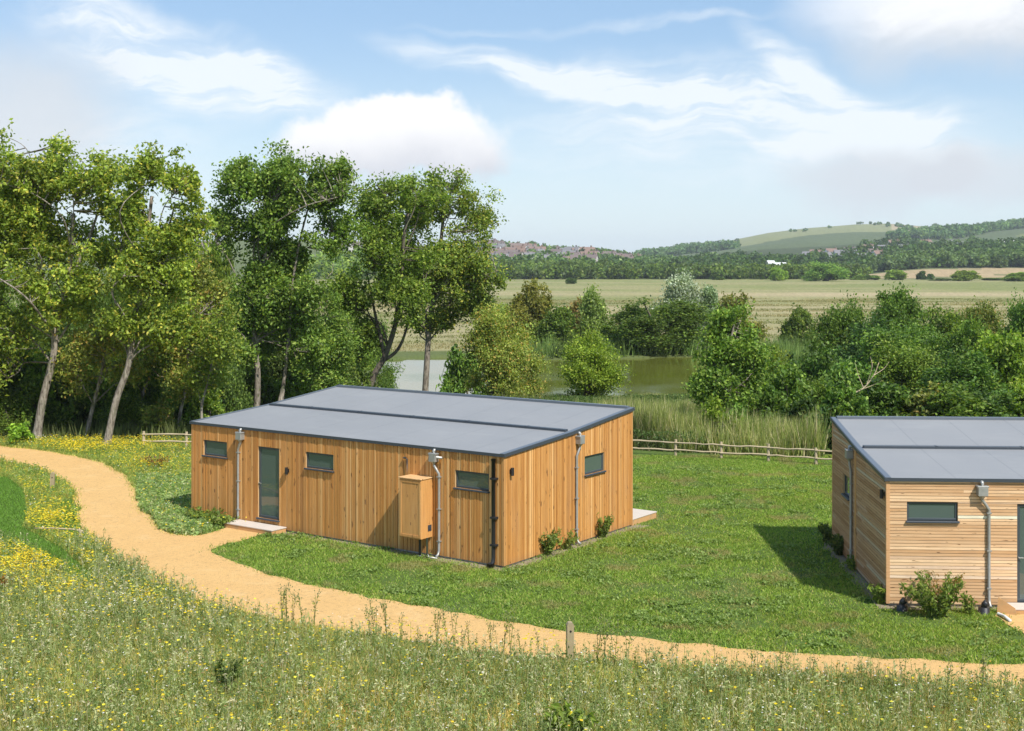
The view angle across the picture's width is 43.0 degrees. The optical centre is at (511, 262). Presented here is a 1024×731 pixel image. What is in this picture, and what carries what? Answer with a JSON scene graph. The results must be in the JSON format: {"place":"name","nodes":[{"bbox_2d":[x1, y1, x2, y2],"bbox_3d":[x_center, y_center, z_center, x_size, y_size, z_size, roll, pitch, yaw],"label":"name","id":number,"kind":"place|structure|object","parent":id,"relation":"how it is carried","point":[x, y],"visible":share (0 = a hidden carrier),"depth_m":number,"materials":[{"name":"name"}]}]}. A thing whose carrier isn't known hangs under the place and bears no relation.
{"place":"outdoors","nodes":[
{"label":"outdoors","id":0,"kind":"place"},
{"bbox_2d":[284,524,648,570],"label":"slab","id":1,"kind":"structure","parent":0,"point":[536,558],"depth_m":35.12,"materials":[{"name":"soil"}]},
{"bbox_2d":[189,385,634,568],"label":"timber lodge","id":2,"kind":"structure","parent":1,"relation":"on","point":[493,481],"depth_m":36.64,"materials":[{"name":"wood"}]},
{"bbox_2d":[201,440,227,458],"bbox_3d":[-8.993,5.656,39.440,1.097,0.509,0.135,0,0,35],"label":"window","id":3,"kind":"structure","parent":2,"relation":"in","point":[214,448],"depth_m":39.49,"materials":[{"name":"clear glass"}]},
{"bbox_2d":[256,446,279,521],"bbox_3d":[-7.127,6.476,38.115,0.940,2.139,0.135,0,0,35],"label":"door","id":4,"kind":"structure","parent":2,"relation":"in","point":[268,457],"depth_m":38.19,"materials":[{"name":"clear glass"}]},
{"bbox_2d":[304,452,333,472],"bbox_3d":[-5.460,5.657,36.931,1.135,0.502,0.135,0,0,35],"label":"window","id":5,"kind":"structure","parent":2,"relation":"in","point":[319,461],"depth_m":36.98,"materials":[{"name":"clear glass"}]},
{"bbox_2d":[453,470,489,493],"bbox_3d":[-1.038,5.679,33.792,1.160,0.501,0.135,0,0,35],"label":"window","id":6,"kind":"structure","parent":2,"relation":"in","point":[463,479],"depth_m":33.83,"materials":[{"name":"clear glass"}]},
{"bbox_2d":[584,452,606,476],"bbox_3d":[2.330,5.696,36.774,0.135,0.569,1.116,0,0,35],"label":"window","id":7,"kind":"structure","parent":2,"relation":"in","point":[595,462],"depth_m":36.83,"materials":[{"name":"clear glass"}]},
{"bbox_2d":[0,224,1023,730],"bbox_3d":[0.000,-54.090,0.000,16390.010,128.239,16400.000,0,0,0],"label":"ground","id":8,"kind":"structure","parent":0,"point":[798,242],"depth_m":123.16,"materials":[{"name":"green plant"}]},
{"bbox_2d":[0,310,37,413],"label":"understorey tree","id":9,"kind":"object","parent":8,"relation":"on","point":[13,379],"visible":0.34,"depth_m":59.92,"materials":[{"name":"green plant"}]},
{"bbox_2d":[5,419,35,442],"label":"shrub","id":10,"kind":"object","parent":8,"relation":"on","point":[19,431],"visible":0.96,"depth_m":55.69,"materials":[{"name":"green plant"}]},
{"bbox_2d":[0,388,45,435],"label":"shrub","id":11,"kind":"object","parent":8,"relation":"on","point":[7,418],"visible":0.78,"depth_m":58.84,"materials":[{"name":"green plant"}]},
{"bbox_2d":[3,333,63,425],"bbox_3d":[-23.047,5.612,61.452,4.172,4.960,3.206,0,0,25],"label":"shrub","id":12,"kind":"object","parent":8,"relation":"on","point":[41,367],"visible":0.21,"depth_m":60.67,"materials":[{"name":"green plant"}]},
{"bbox_2d":[7,368,79,431],"bbox_3d":[-22.091,6.430,60.328,3.450,3.154,3.236,0,0,42],"label":"shrub","id":13,"kind":"object","parent":8,"relation":"on","point":[52,414],"visible":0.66,"depth_m":59.77,"materials":[{"name":"green plant"}]},
{"bbox_2d":[15,270,90,355],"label":"understorey tree","id":14,"kind":"object","parent":8,"relation":"on","point":[61,330],"visible":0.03,"depth_m":75.31,"materials":[{"name":"green plant"}]},
{"bbox_2d":[30,341,87,422],"bbox_3d":[-22.193,5.928,63.150,4.146,4.440,4.429,0,0,-10],"label":"shrub","id":15,"kind":"object","parent":8,"relation":"on","point":[67,401],"visible":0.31,"depth_m":61.77,"materials":[{"name":"green plant"}]},
{"bbox_2d":[0,118,147,438],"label":"ash tree","id":16,"kind":"object","parent":8,"relation":"on","point":[31,191],"visible":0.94,"depth_m":56.89,"materials":[{"name":"green plant"}]},
{"bbox_2d":[40,293,151,432],"bbox_3d":[-18.577,4.677,58.243,4.829,6.626,3.856,0,0,-24],"label":"sapling tree","id":17,"kind":"object","parent":8,"relation":"on","point":[85,343],"visible":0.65,"depth_m":57.90,"materials":[{"name":"green plant"}]},
{"bbox_2d":[75,362,120,422],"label":"shrub","id":18,"kind":"object","parent":8,"relation":"on","point":[102,403],"visible":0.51,"depth_m":62.38,"materials":[{"name":"green plant"}]},
{"bbox_2d":[0,408,229,439],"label":"undergrowth","id":19,"kind":"object","parent":8,"relation":"on","point":[79,427],"visible":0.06,"depth_m":58.35,"materials":[{"name":"green plant"}]},
{"bbox_2d":[0,434,239,561],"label":"meadow herbs","id":20,"kind":"object","parent":8,"relation":"on","point":[96,451],"visible":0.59,"depth_m":47.97,"materials":[{"name":"green plant"}]},
{"bbox_2d":[92,386,164,429],"bbox_3d":[-18.058,6.903,61.201,2.812,2.189,3.572,0,0,-1],"label":"shrub","id":21,"kind":"object","parent":8,"relation":"on","point":[132,410],"visible":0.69,"depth_m":60.42,"materials":[{"name":"green plant"}]},
{"bbox_2d":[111,340,167,413],"bbox_3d":[-18.464,5.541,63.889,3.015,5.294,2.360,0,0,-12],"label":"shrub","id":22,"kind":"object","parent":8,"relation":"on","point":[151,390],"visible":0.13,"depth_m":63.64,"materials":[{"name":"green plant"}]},
{"bbox_2d":[112,294,179,426],"bbox_3d":[-16.814,4.448,61.914,4.613,7.198,3.930,0,0,0],"label":"sapling tree","id":23,"kind":"object","parent":8,"relation":"on","point":[156,369],"visible":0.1,"depth_m":61.27,"materials":[{"name":"green plant"}]},
{"bbox_2d":[88,139,219,445],"bbox_3d":[-15.203,1.367,55.504,5.162,13.252,3.906,0,0,0],"label":"ash tree","id":24,"kind":"object","parent":8,"relation":"on","point":[158,276],"visible":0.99,"depth_m":55.02,"materials":[{"name":"green plant"}]},
{"bbox_2d":[136,398,179,435],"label":"shrub","id":25,"kind":"object","parent":8,"relation":"on","point":[152,416],"visible":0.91,"depth_m":58.39,"materials":[{"name":"green plant"}]},
{"bbox_2d":[134,472,235,535],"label":"meadow herbs","id":26,"kind":"object","parent":8,"relation":"on","point":[179,522],"visible":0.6,"depth_m":41.41,"materials":[{"name":"green plant"}]},
{"bbox_2d":[136,247,239,427],"bbox_3d":[-15.032,3.518,60.181,4.939,8.970,4.445,0,0,0],"label":"sapling tree","id":27,"kind":"object","parent":8,"relation":"on","point":[218,293],"visible":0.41,"depth_m":59.70,"materials":[{"name":"green plant"}]},
{"bbox_2d":[181,389,232,423],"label":"shrub","id":28,"kind":"object","parent":8,"relation":"on","point":[208,403],"visible":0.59,"depth_m":61.56,"materials":[{"name":"green plant"}]},
{"bbox_2d":[172,287,253,418],"bbox_3d":[-13.107,4.508,57.300,3.966,6.909,3.610,0,0,0],"label":"sapling tree","id":29,"kind":"object","parent":8,"relation":"on","point":[218,342],"visible":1,"depth_m":57.07,"materials":[{"name":"green plant"}]},
{"bbox_2d":[200,205,241,315],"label":"understorey tree","id":30,"kind":"object","parent":8,"relation":"on","point":[219,268],"visible":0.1,"depth_m":79.65,"materials":[{"name":"green plant"}]},
{"bbox_2d":[189,319,259,411],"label":"understorey tree","id":31,"kind":"object","parent":8,"relation":"on","point":[238,394],"visible":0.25,"depth_m":65.84,"materials":[{"name":"green plant"}]},
{"bbox_2d":[211,655,243,689],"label":"dock plant","id":32,"kind":"object","parent":8,"relation":"on","point":[236,662],"visible":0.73,"depth_m":23.61,"materials":[{"name":"green plant"}]},
{"bbox_2d":[224,519,286,534],"bbox_3d":[-7.508,7.725,37.990,2.000,0.150,0.594,0,0,35],"label":"wooden step","id":33,"kind":"object","parent":8,"relation":"on","point":[251,526],"visible":1,"depth_m":37.81,"materials":[{"name":"beige wood"}]},
{"bbox_2d":[243,369,288,405],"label":"shrub","id":34,"kind":"object","parent":8,"relation":"on","point":[266,384],"visible":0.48,"depth_m":71.35,"materials":[{"name":"green plant"}]},
{"bbox_2d":[260,327,303,396],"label":"understorey tree","id":35,"kind":"object","parent":8,"relation":"on","point":[273,365],"visible":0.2,"depth_m":76.74,"materials":[{"name":"green plant"}]},
{"bbox_2d":[262,376,307,404],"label":"shrub","id":36,"kind":"object","parent":8,"relation":"on","point":[287,395],"visible":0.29,"depth_m":70.70,"materials":[{"name":"green plant"}]},
{"bbox_2d":[205,138,372,406],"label":"ash tree","id":37,"kind":"object","parent":8,"relation":"on","point":[281,301],"visible":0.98,"depth_m":67.45,"materials":[{"name":"green plant"}]},
{"bbox_2d":[290,285,367,395],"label":"sapling tree","id":38,"kind":"object","parent":8,"relation":"on","point":[327,379],"visible":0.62,"depth_m":69.75,"materials":[{"name":"green plant"}]},
{"bbox_2d":[332,362,380,387],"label":"shrub","id":39,"kind":"object","parent":8,"relation":"on","point":[364,381],"visible":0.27,"depth_m":73.12,"materials":[{"name":"green plant"}]},
{"bbox_2d":[245,246,470,278],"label":"woods","id":40,"kind":"object","parent":8,"relation":"on","point":[319,258],"visible":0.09,"depth_m":722.78,"materials":[{"name":"green plant"}]},
{"bbox_2d":[363,310,405,388],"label":"understorey tree","id":41,"kind":"object","parent":8,"relation":"on","point":[386,375],"visible":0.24,"depth_m":89.73,"materials":[{"name":"green plant"}]},
{"bbox_2d":[323,163,455,386],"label":"ash tree","id":42,"kind":"object","parent":8,"relation":"on","point":[387,239],"visible":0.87,"depth_m":73.54,"materials":[{"name":"green plant"}]},
{"bbox_2d":[392,164,515,390],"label":"ash tree","id":43,"kind":"object","parent":8,"relation":"on","point":[452,280],"visible":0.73,"depth_m":77.49,"materials":[{"name":"green plant"}]},
{"bbox_2d":[435,344,488,394],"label":"shrub","id":44,"kind":"object","parent":8,"relation":"on","point":[448,385],"visible":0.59,"depth_m":87.73,"materials":[{"name":"green plant"}]},
{"bbox_2d":[452,298,553,397],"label":"alder tree","id":45,"kind":"object","parent":8,"relation":"on","point":[505,359],"visible":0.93,"depth_m":74.83,"materials":[{"name":"green plant"}]},
{"bbox_2d":[0,433,1022,730],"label":"yellow flowers","id":46,"kind":"object","parent":8,"relation":"on","point":[26,553],"visible":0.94,"depth_m":31.04,"materials":[{"name":"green plant"}]},
{"bbox_2d":[0,435,1022,730],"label":"white flowers","id":47,"kind":"object","parent":8,"relation":"on","point":[332,613],"visible":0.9,"depth_m":24.03,"materials":[{"name":"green plant"}]},
{"bbox_2d":[1,433,1021,730],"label":"seed heads","id":48,"kind":"object","parent":8,"relation":"on","point":[403,645],"visible":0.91,"depth_m":23.37,"materials":[{"name":"beige plant"}]},
{"bbox_2d":[0,438,1023,730],"bbox_3d":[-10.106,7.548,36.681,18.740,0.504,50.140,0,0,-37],"label":"meadow grass","id":49,"kind":"structure","parent":8,"relation":"on","point":[18,490],"depth_m":23.87,"materials":[{"name":"green plant"}]},
{"bbox_2d":[506,278,554,349],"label":"hawthorn tree","id":50,"kind":"object","parent":8,"relation":"on","point":[530,304],"visible":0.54,"depth_m":137.00,"materials":[{"name":"green plant"}]},
{"bbox_2d":[526,303,583,349],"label":"hawthorn tree","id":51,"kind":"object","parent":8,"relation":"on","point":[560,321],"visible":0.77,"depth_m":132.97,"materials":[{"name":"green plant"}]},
{"bbox_2d":[540,700,598,730],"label":"dock plant","id":52,"kind":"object","parent":8,"relation":"on","point":[558,711],"visible":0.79,"depth_m":21.18,"materials":[{"name":"green plant"}]},
{"bbox_2d":[473,239,674,264],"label":"town","id":53,"kind":"object","parent":8,"relation":"on","point":[643,258],"visible":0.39,"depth_m":979.33,"materials":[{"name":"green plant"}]},
{"bbox_2d":[574,283,610,341],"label":"poplar tree","id":54,"kind":"object","parent":8,"relation":"on","point":[592,309],"visible":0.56,"depth_m":134.31,"materials":[{"name":"green plant"}]},
{"bbox_2d":[552,319,636,396],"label":"alder tree","id":55,"kind":"object","parent":8,"relation":"on","point":[590,370],"visible":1,"depth_m":80.52,"materials":[{"name":"green plant"}]},
{"bbox_2d":[210,454,1023,664],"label":"grass","id":56,"kind":"structure","parent":8,"relation":"on","point":[782,465],"depth_m":32.60,"materials":[{"name":"green plant"}]},
{"bbox_2d":[478,393,831,456],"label":"nettles","id":57,"kind":"object","parent":8,"relation":"on","point":[572,398],"visible":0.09,"depth_m":70.36,"materials":[{"name":"green plant"}]},
{"bbox_2d":[598,292,713,354],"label":"willow tree","id":58,"kind":"object","parent":8,"relation":"on","point":[681,318],"visible":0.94,"depth_m":126.11,"materials":[{"name":"green plant"}]},
{"bbox_2d":[498,389,839,457],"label":"reeds","id":59,"kind":"object","parent":8,"relation":"on","point":[652,416],"visible":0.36,"depth_m":53.75,"materials":[{"name":"green plant"}]},
{"bbox_2d":[465,258,873,278],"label":"woods","id":60,"kind":"object","parent":8,"relation":"on","point":[550,268],"visible":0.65,"depth_m":723.52,"materials":[{"name":"green plant"}]},
{"bbox_2d":[525,328,814,366],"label":"reeds","id":61,"kind":"object","parent":8,"relation":"on","point":[549,350],"visible":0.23,"depth_m":123.70,"materials":[{"name":"green plant"}]},
{"bbox_2d":[638,263,713,345],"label":"willow tree","id":62,"kind":"object","parent":8,"relation":"on","point":[681,285],"visible":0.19,"depth_m":137.49,"materials":[{"name":"green plant"}]},
{"bbox_2d":[634,239,741,255],"bbox_3d":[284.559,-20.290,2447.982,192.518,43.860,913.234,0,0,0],"label":"woods","id":63,"kind":"object","parent":8,"relation":"on","point":[690,248],"visible":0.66,"depth_m":2017.24,"materials":[{"name":"green plant"}]},
{"bbox_2d":[697,279,717,314],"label":"willow tree","id":64,"kind":"object","parent":8,"relation":"on","point":[710,296],"visible":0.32,"depth_m":139.68,"materials":[{"name":"green plant"}]},
{"bbox_2d":[693,391,743,440],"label":"shrub","id":65,"kind":"object","parent":8,"relation":"on","point":[713,407],"visible":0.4,"depth_m":54.94,"materials":[{"name":"green plant"}]},
{"bbox_2d":[680,289,776,416],"bbox_3d":[9.572,4.579,57.973,4.536,6.766,3.146,0,0,-15],"label":"alder tree","id":66,"kind":"object","parent":8,"relation":"on","point":[729,353],"visible":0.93,"depth_m":57.72,"materials":[{"name":"green plant"}]},
{"bbox_2d":[633,439,831,463],"bbox_3d":[9.135,7.486,51.112,20.496,0.732,1.411,0,0,19],"label":"post and rail fence","id":67,"kind":"object","parent":8,"relation":"on","point":[768,447],"visible":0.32,"depth_m":51.53,"materials":[{"name":"brown wood"}]},
{"bbox_2d":[707,290,769,344],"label":"hawthorn tree","id":68,"kind":"object","parent":8,"relation":"on","point":[727,300],"visible":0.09,"depth_m":134.76,"materials":[{"name":"green plant"}]},
{"bbox_2d":[748,385,789,423],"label":"shrub","id":69,"kind":"object","parent":8,"relation":"on","point":[774,400],"visible":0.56,"depth_m":57.61,"materials":[{"name":"green plant"}]},
{"bbox_2d":[762,357,819,416],"bbox_3d":[12.878,6.206,60.084,2.827,3.649,2.986,0,0,21],"label":"shrub","id":70,"kind":"object","parent":8,"relation":"on","point":[790,381],"visible":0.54,"depth_m":59.44,"materials":[{"name":"green plant"}]},
{"bbox_2d":[777,302,817,346],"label":"hawthorn tree","id":71,"kind":"object","parent":8,"relation":"on","point":[799,318],"visible":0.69,"depth_m":131.48,"materials":[{"name":"green plant"}]},
{"bbox_2d":[784,389,820,425],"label":"shrub","id":72,"kind":"object","parent":8,"relation":"on","point":[805,403],"visible":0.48,"depth_m":56.63,"materials":[{"name":"green plant"}]},
{"bbox_2d":[800,405,831,449],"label":"shrub","id":73,"kind":"object","parent":8,"relation":"on","point":[823,410],"visible":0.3,"depth_m":53.28,"materials":[{"name":"green plant"}]},
{"bbox_2d":[795,330,844,393],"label":"hazel tree","id":74,"kind":"object","parent":8,"relation":"on","point":[817,368],"visible":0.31,"depth_m":69.40,"materials":[{"name":"green plant"}]},
{"bbox_2d":[798,260,851,280],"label":"bush","id":75,"kind":"object","parent":8,"relation":"on","point":[829,271],"visible":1,"depth_m":637.73,"materials":[{"name":"green plant"}]},
{"bbox_2d":[795,289,869,364],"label":"hazel tree","id":76,"kind":"object","parent":8,"relation":"on","point":[838,322],"visible":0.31,"depth_m":90.85,"materials":[{"name":"green plant"}]},
{"bbox_2d":[654,234,1023,272],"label":"woods","id":77,"kind":"object","parent":8,"relation":"on","point":[740,258],"visible":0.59,"depth_m":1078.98,"materials":[{"name":"green plant"}]},
{"bbox_2d":[814,367,874,416],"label":"shrub","id":78,"kind":"object","parent":8,"relation":"on","point":[838,398],"visible":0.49,"depth_m":57.39,"materials":[{"name":"green plant"}]},
{"bbox_2d":[821,356,885,400],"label":"shrub","id":79,"kind":"object","parent":8,"relation":"on","point":[862,374],"visible":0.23,"depth_m":61.67,"materials":[{"name":"green plant"}]},
{"bbox_2d":[814,310,895,362],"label":"hazel tree","id":80,"kind":"object","parent":8,"relation":"on","point":[853,330],"visible":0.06,"depth_m":85.73,"materials":[{"name":"green plant"}]},
{"bbox_2d":[833,319,936,376],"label":"hazel tree","id":81,"kind":"object","parent":8,"relation":"on","point":[882,334],"visible":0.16,"depth_m":76.94,"materials":[{"name":"green plant"}]},
{"bbox_2d":[853,378,917,415],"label":"shrub","id":82,"kind":"object","parent":8,"relation":"on","point":[890,400],"visible":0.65,"depth_m":58.72,"materials":[{"name":"green plant"}]},
{"bbox_2d":[863,280,933,335],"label":"hazel tree","id":83,"kind":"object","parent":8,"relation":"on","point":[899,305],"visible":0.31,"depth_m":98.93,"materials":[{"name":"green plant"}]},
{"bbox_2d":[857,333,948,396],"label":"hazel tree","id":84,"kind":"object","parent":8,"relation":"on","point":[903,366],"visible":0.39,"depth_m":71.65,"materials":[{"name":"green plant"}]},
{"bbox_2d":[889,315,958,366],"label":"hazel tree","id":85,"kind":"object","parent":8,"relation":"on","point":[934,338],"visible":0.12,"depth_m":79.41,"materials":[{"name":"green plant"}]},
{"bbox_2d":[897,380,951,416],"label":"shrub","id":86,"kind":"object","parent":8,"relation":"on","point":[920,400],"visible":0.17,"depth_m":59.19,"materials":[{"name":"green plant"}]},
{"bbox_2d":[898,568,965,617],"bbox_3d":[9.373,7.321,28.788,1.367,1.015,1.530,0,0,35],"label":"shrub","id":87,"kind":"object","parent":8,"relation":"on","point":[926,601],"visible":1,"depth_m":28.59,"materials":[{"name":"green plant"}]},
{"bbox_2d":[913,300,965,342],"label":"hazel tree","id":88,"kind":"object","parent":8,"relation":"on","point":[946,321],"visible":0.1,"depth_m":87.37,"materials":[{"name":"green plant"}]},
{"bbox_2d":[913,381,992,416],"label":"shrub","id":89,"kind":"object","parent":8,"relation":"on","point":[963,407],"visible":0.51,"depth_m":57.59,"materials":[{"name":"green plant"}]},
{"bbox_2d":[885,218,1023,238],"bbox_3d":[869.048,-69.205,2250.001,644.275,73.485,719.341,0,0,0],"label":"woods","id":90,"kind":"object","parent":8,"relation":"on","point":[956,230],"visible":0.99,"depth_m":1973.17,"materials":[{"name":"green plant"}]},
{"bbox_2d":[941,312,995,366],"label":"hazel tree","id":91,"kind":"object","parent":8,"relation":"on","point":[967,337],"visible":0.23,"depth_m":77.47,"materials":[{"name":"green plant"}]},
{"bbox_2d":[915,345,1022,409],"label":"hazel tree","id":92,"kind":"object","parent":8,"relation":"on","point":[978,370],"visible":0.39,"depth_m":67.32,"materials":[{"name":"green plant"}]},
{"bbox_2d":[941,377,1021,416],"bbox_3d":[21.254,6.595,59.161,4.022,2.764,3.786,0,0,35],"label":"shrub","id":93,"kind":"object","parent":8,"relation":"on","point":[1007,400],"visible":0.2,"depth_m":58.88,"materials":[{"name":"green plant"}]},
{"bbox_2d":[956,295,1011,336],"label":"hazel tree","id":94,"kind":"object","parent":8,"relation":"on","point":[986,313],"visible":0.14,"depth_m":97.69,"materials":[{"name":"green plant"}]},
{"bbox_2d":[973,324,1023,395],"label":"hazel tree","id":95,"kind":"object","parent":8,"relation":"on","point":[1007,356],"visible":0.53,"depth_m":69.34,"materials":[{"name":"green plant"}]},
{"bbox_2d":[996,287,1023,353],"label":"hazel tree","id":96,"kind":"object","parent":8,"relation":"on","point":[1015,313],"visible":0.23,"depth_m":91.88,"materials":[{"name":"green plant"}]},
{"bbox_2d":[999,375,1023,416],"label":"shrub","id":97,"kind":"object","parent":8,"relation":"on","point":[1016,386],"visible":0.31,"depth_m":59.99,"materials":[{"name":"green plant"}]},
{"bbox_2d":[0,446,1023,689],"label":"path","id":98,"kind":"structure","parent":0,"point":[106,500],"depth_m":30.36,"materials":[{"name":"beige gravel"}]},
{"bbox_2d":[0,0,1023,252],"label":"sky","id":99,"kind":"structure","parent":0,"point":[631,126],"materials":[{"name":"blue"}]},
{"bbox_2d":[375,357,712,398],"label":"pond water","id":100,"kind":"structure","parent":0,"point":[665,375],"depth_m":104.38,"materials":[{"name":"liquid"}]},
{"bbox_2d":[313,297,1023,351],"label":"dry grass","id":101,"kind":"structure","parent":0,"point":[867,300],"depth_m":264.42,"materials":[{"name":"plant"}]},
{"bbox_2d":[823,542,996,609],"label":"ground","id":102,"kind":"structure","parent":0,"point":[863,579],"depth_m":31.71,"materials":[{"name":"soil"}]},
{"bbox_2d":[830,416,1023,607],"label":"timber lodge","id":103,"kind":"structure","parent":102,"relation":"on","point":[941,497],"depth_m":29.67,"materials":[{"name":"wood"}]},
{"bbox_2d":[906,501,959,523],"bbox_3d":[9.532,5.662,29.515,1.199,0.475,0.135,0,0,3],"label":"window","id":104,"kind":"structure","parent":103,"relation":"in","point":[947,512],"depth_m":29.55,"materials":[{"name":"clear glass"}]},
{"bbox_2d":[1016,504,1023,602],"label":"door","id":105,"kind":"structure","parent":103,"relation":"in","point":[1020,507],"depth_m":29.45,"materials":[{"name":"clear glass"}]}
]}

